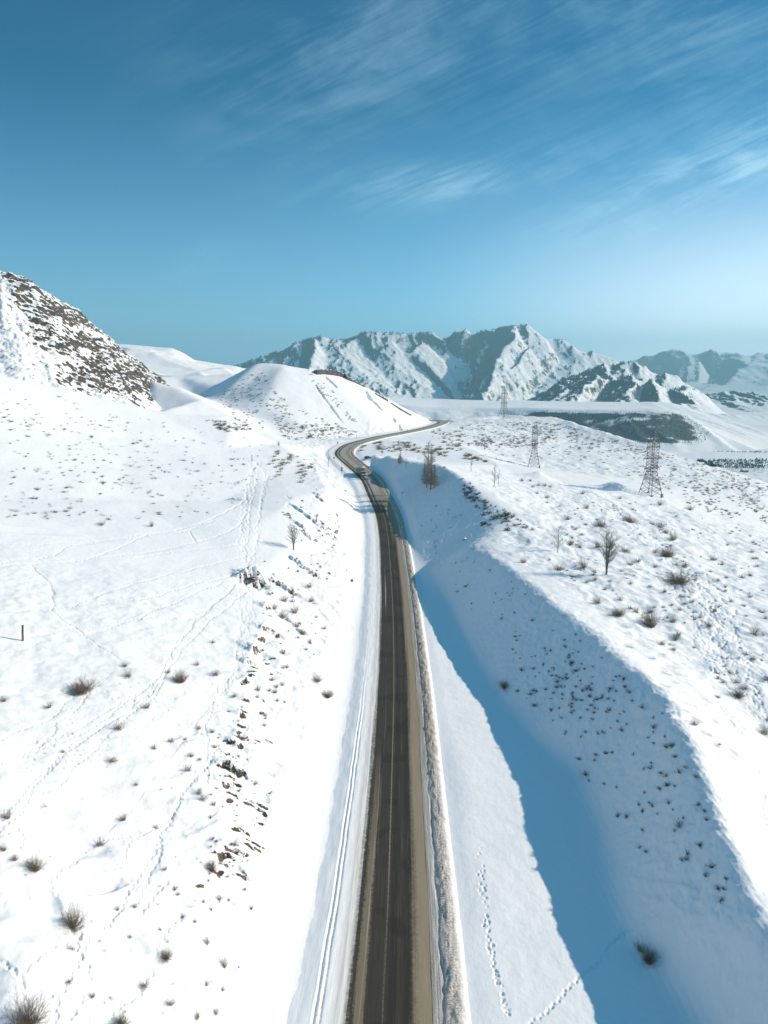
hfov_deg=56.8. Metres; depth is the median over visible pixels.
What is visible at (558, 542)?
bare tree
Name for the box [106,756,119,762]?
shrub
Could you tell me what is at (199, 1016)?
shrub
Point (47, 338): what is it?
rocky hill
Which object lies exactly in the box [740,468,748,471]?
hut
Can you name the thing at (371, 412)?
hill
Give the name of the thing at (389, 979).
road
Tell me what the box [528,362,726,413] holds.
mountain
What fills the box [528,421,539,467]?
pylon
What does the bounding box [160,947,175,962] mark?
shrub
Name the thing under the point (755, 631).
shrub
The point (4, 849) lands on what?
shrub
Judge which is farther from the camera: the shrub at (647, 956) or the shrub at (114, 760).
the shrub at (114, 760)
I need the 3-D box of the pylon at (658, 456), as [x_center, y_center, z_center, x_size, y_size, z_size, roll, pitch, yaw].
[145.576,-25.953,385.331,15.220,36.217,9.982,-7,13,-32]
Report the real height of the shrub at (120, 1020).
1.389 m
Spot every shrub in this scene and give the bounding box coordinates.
[0,807,12,821]
[0,842,8,851]
[0,982,53,1023]
[17,856,50,871]
[58,899,88,935]
[60,668,116,696]
[94,836,105,846]
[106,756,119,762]
[111,1008,133,1023]
[113,719,124,730]
[123,669,132,677]
[137,975,148,990]
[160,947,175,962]
[166,994,177,1006]
[170,669,189,682]
[184,764,191,771]
[193,1008,205,1021]
[202,856,221,873]
[206,667,222,675]
[212,1005,221,1015]
[215,892,224,903]
[219,954,230,968]
[287,604,297,613]
[311,675,323,682]
[322,689,335,697]
[495,678,507,690]
[555,563,565,570]
[579,557,588,568]
[592,518,611,527]
[609,604,628,616]
[617,513,644,523]
[620,545,630,552]
[632,939,648,955]
[638,606,660,627]
[638,942,657,967]
[647,569,707,586]
[653,546,677,557]
[664,532,680,540]
[727,687,745,699]
[747,625,759,636]
[758,723,767,735]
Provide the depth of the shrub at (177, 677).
135.37 m
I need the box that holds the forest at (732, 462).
[697,450,767,467]
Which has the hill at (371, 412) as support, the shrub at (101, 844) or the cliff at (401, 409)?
the cliff at (401, 409)
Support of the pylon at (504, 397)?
on the ground
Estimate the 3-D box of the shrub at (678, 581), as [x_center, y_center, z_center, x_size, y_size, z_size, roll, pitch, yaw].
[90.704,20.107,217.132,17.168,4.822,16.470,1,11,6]
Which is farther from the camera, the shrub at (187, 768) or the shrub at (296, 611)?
the shrub at (296, 611)
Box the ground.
[0,375,767,1023]
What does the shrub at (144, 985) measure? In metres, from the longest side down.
1.967 x 1.680 x 1.224 m
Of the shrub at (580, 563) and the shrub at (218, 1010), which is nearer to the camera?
the shrub at (218, 1010)
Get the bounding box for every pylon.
[498,387,508,416]
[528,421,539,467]
[639,431,662,497]
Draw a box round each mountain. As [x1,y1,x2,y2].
[237,325,618,400]
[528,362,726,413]
[627,349,767,390]
[705,390,767,411]
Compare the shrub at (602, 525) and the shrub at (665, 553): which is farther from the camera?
the shrub at (602, 525)
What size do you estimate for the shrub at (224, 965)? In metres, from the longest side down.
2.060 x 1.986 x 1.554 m
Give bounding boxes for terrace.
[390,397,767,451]
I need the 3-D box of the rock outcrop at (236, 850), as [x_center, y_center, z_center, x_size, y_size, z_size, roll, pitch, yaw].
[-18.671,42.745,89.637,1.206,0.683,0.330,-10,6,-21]
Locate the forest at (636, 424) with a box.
[490,399,708,442]
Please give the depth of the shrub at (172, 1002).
61.97 m
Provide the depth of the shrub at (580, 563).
224.30 m
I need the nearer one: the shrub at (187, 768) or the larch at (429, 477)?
the shrub at (187, 768)
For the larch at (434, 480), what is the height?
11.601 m
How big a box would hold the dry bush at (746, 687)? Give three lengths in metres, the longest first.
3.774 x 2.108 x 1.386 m
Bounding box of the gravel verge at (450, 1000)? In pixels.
[349,420,471,1023]
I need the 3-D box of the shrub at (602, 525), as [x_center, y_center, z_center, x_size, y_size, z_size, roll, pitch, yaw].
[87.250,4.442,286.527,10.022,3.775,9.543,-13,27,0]
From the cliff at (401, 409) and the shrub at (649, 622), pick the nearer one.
the shrub at (649, 622)
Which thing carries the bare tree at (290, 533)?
on the ground
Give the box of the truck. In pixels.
[356,467,365,476]
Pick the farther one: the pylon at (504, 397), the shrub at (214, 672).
the pylon at (504, 397)
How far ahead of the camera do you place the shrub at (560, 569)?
220.32 m
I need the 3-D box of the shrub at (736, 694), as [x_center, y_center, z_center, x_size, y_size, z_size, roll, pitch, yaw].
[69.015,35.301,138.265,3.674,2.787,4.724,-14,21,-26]
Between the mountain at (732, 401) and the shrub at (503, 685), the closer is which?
the shrub at (503, 685)
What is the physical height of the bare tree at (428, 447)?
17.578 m
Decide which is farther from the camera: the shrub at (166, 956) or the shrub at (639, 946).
the shrub at (639, 946)
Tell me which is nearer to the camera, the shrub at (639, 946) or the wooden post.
the shrub at (639, 946)
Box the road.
[334,420,445,1023]
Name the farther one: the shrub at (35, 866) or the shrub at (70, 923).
the shrub at (35, 866)
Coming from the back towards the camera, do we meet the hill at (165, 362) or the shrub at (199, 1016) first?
the hill at (165, 362)
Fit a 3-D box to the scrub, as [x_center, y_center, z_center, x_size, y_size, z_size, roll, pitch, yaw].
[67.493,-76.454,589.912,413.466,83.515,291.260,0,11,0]
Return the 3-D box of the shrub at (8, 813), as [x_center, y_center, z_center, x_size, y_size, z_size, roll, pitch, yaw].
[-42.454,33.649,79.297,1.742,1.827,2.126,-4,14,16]
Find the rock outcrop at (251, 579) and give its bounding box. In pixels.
[247,576,257,582]
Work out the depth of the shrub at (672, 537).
281.51 m
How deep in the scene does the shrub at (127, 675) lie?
131.46 m
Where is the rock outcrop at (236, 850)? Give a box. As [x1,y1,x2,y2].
[232,848,240,852]
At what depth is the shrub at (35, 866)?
72.06 m
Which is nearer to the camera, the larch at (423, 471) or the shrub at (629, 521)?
the shrub at (629, 521)
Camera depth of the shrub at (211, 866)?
83.51 m
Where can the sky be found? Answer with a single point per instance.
(224, 182)
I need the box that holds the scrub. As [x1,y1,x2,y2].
[220,374,767,495]
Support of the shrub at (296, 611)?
on the ground
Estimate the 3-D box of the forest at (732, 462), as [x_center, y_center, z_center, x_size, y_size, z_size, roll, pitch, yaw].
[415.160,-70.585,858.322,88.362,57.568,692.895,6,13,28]
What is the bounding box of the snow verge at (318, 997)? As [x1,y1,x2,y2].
[286,421,436,1023]
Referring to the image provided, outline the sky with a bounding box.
[0,0,767,365]
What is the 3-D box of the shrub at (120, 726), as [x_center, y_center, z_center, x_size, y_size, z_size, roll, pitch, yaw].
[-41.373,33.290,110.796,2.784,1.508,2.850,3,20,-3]
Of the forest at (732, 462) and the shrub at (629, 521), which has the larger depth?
the forest at (732, 462)
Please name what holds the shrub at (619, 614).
on the ground
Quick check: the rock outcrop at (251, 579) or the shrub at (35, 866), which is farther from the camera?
the rock outcrop at (251, 579)
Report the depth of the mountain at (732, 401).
2543.74 m
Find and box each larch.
[421,456,430,487]
[421,458,427,482]
[423,444,438,489]
[430,466,438,484]
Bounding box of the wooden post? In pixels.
[21,625,23,640]
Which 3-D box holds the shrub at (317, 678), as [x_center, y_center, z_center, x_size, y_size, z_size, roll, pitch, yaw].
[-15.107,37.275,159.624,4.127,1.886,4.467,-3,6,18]
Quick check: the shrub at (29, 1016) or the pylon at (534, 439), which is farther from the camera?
the pylon at (534, 439)
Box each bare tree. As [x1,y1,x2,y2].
[285,521,299,549]
[422,442,432,474]
[489,465,498,485]
[551,525,565,551]
[595,524,621,574]
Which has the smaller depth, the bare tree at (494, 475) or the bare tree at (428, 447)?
the bare tree at (494, 475)
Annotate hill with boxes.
[0,271,169,410]
[117,344,244,376]
[189,363,431,438]
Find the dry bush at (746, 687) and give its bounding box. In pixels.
[740,684,751,691]
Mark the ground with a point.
(568, 891)
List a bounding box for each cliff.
[314,369,363,386]
[391,402,410,415]
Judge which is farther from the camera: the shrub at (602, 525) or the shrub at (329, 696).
the shrub at (602, 525)
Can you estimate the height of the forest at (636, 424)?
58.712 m
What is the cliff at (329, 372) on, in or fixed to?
on the hill at (371, 412)
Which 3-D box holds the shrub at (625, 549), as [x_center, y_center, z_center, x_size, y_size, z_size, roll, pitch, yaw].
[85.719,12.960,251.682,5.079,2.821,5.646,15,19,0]
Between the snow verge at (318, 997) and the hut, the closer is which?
the snow verge at (318, 997)
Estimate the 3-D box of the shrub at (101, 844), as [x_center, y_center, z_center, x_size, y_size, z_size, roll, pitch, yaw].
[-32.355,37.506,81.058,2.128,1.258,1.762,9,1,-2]
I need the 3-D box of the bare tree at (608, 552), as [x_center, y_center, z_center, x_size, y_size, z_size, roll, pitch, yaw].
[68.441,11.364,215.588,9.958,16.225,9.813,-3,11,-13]
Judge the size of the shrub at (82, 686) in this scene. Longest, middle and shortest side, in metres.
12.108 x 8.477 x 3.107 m
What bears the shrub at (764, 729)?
on the ground
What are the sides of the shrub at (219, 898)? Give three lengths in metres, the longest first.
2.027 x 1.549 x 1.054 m
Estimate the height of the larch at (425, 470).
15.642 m

